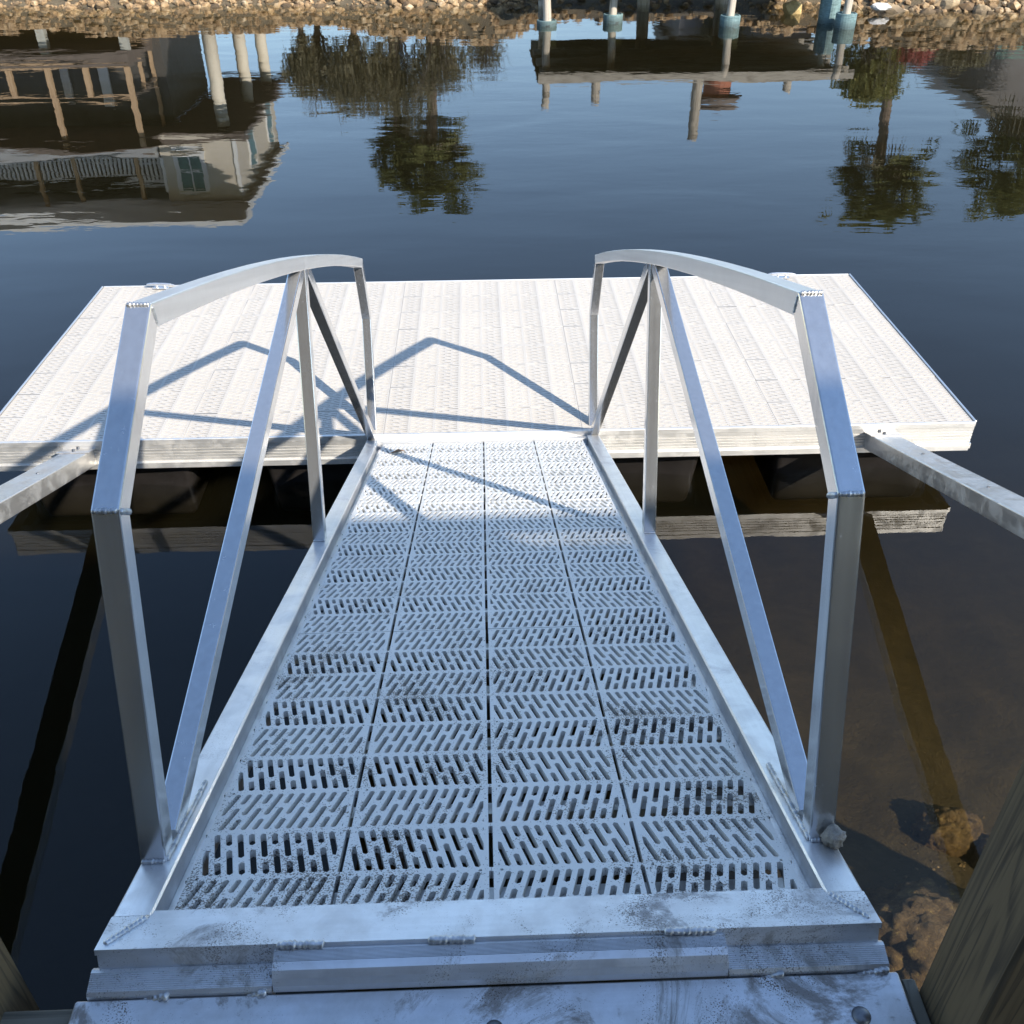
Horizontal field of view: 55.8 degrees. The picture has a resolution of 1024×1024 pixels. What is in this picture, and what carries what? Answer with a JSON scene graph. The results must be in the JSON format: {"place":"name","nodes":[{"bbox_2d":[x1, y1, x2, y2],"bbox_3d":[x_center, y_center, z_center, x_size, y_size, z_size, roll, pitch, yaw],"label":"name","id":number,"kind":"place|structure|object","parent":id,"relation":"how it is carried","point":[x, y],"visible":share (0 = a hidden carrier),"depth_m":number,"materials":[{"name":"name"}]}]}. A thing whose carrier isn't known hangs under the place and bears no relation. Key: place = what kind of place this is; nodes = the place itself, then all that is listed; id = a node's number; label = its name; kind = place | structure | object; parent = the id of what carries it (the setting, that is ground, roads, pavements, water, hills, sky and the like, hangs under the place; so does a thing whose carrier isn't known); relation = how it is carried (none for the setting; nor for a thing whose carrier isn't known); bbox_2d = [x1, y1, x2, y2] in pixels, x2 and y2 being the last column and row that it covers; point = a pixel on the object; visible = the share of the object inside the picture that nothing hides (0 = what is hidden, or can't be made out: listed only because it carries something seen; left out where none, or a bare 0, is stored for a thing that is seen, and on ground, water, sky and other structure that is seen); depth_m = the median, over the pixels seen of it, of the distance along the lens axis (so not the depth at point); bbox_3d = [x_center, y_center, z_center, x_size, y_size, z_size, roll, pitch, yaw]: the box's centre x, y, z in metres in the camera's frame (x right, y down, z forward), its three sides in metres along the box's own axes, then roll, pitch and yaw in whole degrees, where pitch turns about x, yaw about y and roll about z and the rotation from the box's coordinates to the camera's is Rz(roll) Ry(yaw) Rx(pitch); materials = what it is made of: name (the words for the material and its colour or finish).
{"place":"outdoors","nodes":[
{"label":"outdoors","id":0,"kind":"place"},
{"bbox_2d":[0,1,1022,18],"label":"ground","id":1,"kind":"structure","parent":0,"point":[17,10],"depth_m":22.90,"materials":[{"name":"brown stone"}]},
{"bbox_2d":[0,272,976,515],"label":"floating dock","id":2,"kind":"object","parent":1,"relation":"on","point":[480,358],"visible":0.81,"depth_m":6.44,"materials":[{"name":"beige plastic"}]},
{"bbox_2d":[0,447,95,523],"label":"stabiliser arm","id":3,"kind":"object","parent":2,"relation":"attached to","point":[23,491],"visible":1,"depth_m":5.28},
{"bbox_2d":[91,249,881,991],"bbox_3d":[-0.114,-0.331,3.719,1.414,1.280,4.512,-1,16,-2],"label":"gangway","id":4,"kind":"object","parent":2,"relation":"on","point":[179,907],"visible":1,"depth_m":2.27,"materials":[{"name":"metal"}]},
{"bbox_2d":[820,824,846,849],"bbox_3d":[0.652,0.659,1.965,0.042,0.058,0.051,12,47,-23],"label":"stone","id":5,"kind":"object","parent":4,"relation":"on","point":[833,836],"visible":1,"depth_m":1.95,"materials":[{"name":"grey stone"}]},
{"bbox_2d":[864,430,1023,538],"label":"stabiliser arm","id":6,"kind":"object","parent":2,"relation":"attached to","point":[994,502],"visible":1,"depth_m":4.98},
{"bbox_2d":[538,0,542,15],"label":"piling","id":7,"kind":"object","parent":1,"relation":"in","point":[540,5],"visible":0.12,"depth_m":23.26,"materials":[{"name":"grey"}]},
{"bbox_2d":[537,0,556,96],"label":"piling","id":8,"kind":"object","parent":1,"relation":"in","point":[546,32],"visible":1,"depth_m":20.92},
{"bbox_2d":[602,0,622,92],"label":"piling","id":9,"kind":"object","parent":1,"relation":"in","point":[612,28],"visible":1,"depth_m":21.20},
{"bbox_2d":[637,0,649,11],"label":"piling","id":10,"kind":"object","parent":1,"relation":"in","point":[643,5],"visible":0.12,"depth_m":23.31,"materials":[{"name":"grey wood"}]},
{"bbox_2d":[715,0,727,10],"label":"piling","id":11,"kind":"object","parent":1,"relation":"in","point":[723,4],"visible":0.1,"depth_m":23.35,"materials":[{"name":"grey wood"}]},
{"bbox_2d":[717,0,740,98],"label":"piling","id":12,"kind":"object","parent":1,"relation":"in","point":[728,33],"visible":1,"depth_m":20.68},
{"bbox_2d":[783,0,801,19],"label":"boulder","id":13,"kind":"object","parent":1,"relation":"in","point":[792,9],"visible":1,"depth_m":21.98,"materials":[{"name":"beige stone"}]},
{"bbox_2d":[811,0,841,94],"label":"piling","id":14,"kind":"object","parent":1,"relation":"in","point":[829,10],"visible":0.97,"depth_m":20.95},
{"bbox_2d":[827,0,856,100],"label":"piling","id":15,"kind":"object","parent":1,"relation":"in","point":[843,30],"visible":1,"depth_m":20.48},
{"bbox_2d":[0,0,1023,1009],"bbox_3d":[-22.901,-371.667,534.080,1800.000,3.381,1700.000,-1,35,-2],"label":"water","id":16,"kind":"structure","parent":0,"point":[141,150],"depth_m":15.44,"materials":[{"name":"blue liquid"}]},
{"bbox_2d":[0,760,1023,1023],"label":"wooden dock","id":17,"kind":"object","parent":16,"relation":"on","point":[974,974],"visible":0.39,"depth_m":1.51,"materials":[{"name":"brown wood"}]},
{"bbox_2d":[68,940,916,1023],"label":"hinge plate","id":18,"kind":"object","parent":17,"relation":"attached to","point":[840,983],"visible":0.99,"depth_m":1.70,"materials":[{"name":"metal"}]},
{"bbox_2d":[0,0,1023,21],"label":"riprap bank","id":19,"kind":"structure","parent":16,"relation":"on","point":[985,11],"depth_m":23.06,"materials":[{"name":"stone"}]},
{"bbox_2d":[870,3,891,11],"bbox_3d":[8.411,-11.492,21.980,0.427,0.173,0.312,-17,39,-23],"label":"boulder","id":20,"kind":"object","parent":19,"relation":"on","point":[879,7],"visible":1,"depth_m":21.89,"materials":[{"name":"white stone"}]},
{"bbox_2d":[866,878,964,988],"bbox_3d":[1.710,1.832,3.975,0.738,0.536,0.694,-1,35,-2],"label":"submerged rock","id":21,"kind":"object","parent":16,"relation":"on","point":[915,917],"visible":0.29,"depth_m":3.87,"materials":[{"name":"brown stone"}]},
{"bbox_2d":[863,807,984,888],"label":"oyster shells","id":22,"kind":"object","parent":16,"relation":"on","point":[933,869],"visible":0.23,"depth_m":4.33},
{"bbox_2d":[911,804,988,860],"bbox_3d":[2.048,1.534,4.530,0.360,0.319,0.283,-1,35,-2],"label":"submerged rock","id":23,"kind":"object","parent":16,"relation":"on","point":[957,832],"visible":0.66,"depth_m":4.44,"materials":[{"name":"brown stone"}]},
{"bbox_2d":[969,836,988,867],"bbox_3d":[2.209,1.622,4.398,0.288,0.303,0.289,-23,41,-29],"label":"submerged rock","id":24,"kind":"object","parent":16,"relation":"on","point":[975,857],"visible":0.08,"depth_m":4.38,"materials":[{"name":"grey stone"}]}
]}

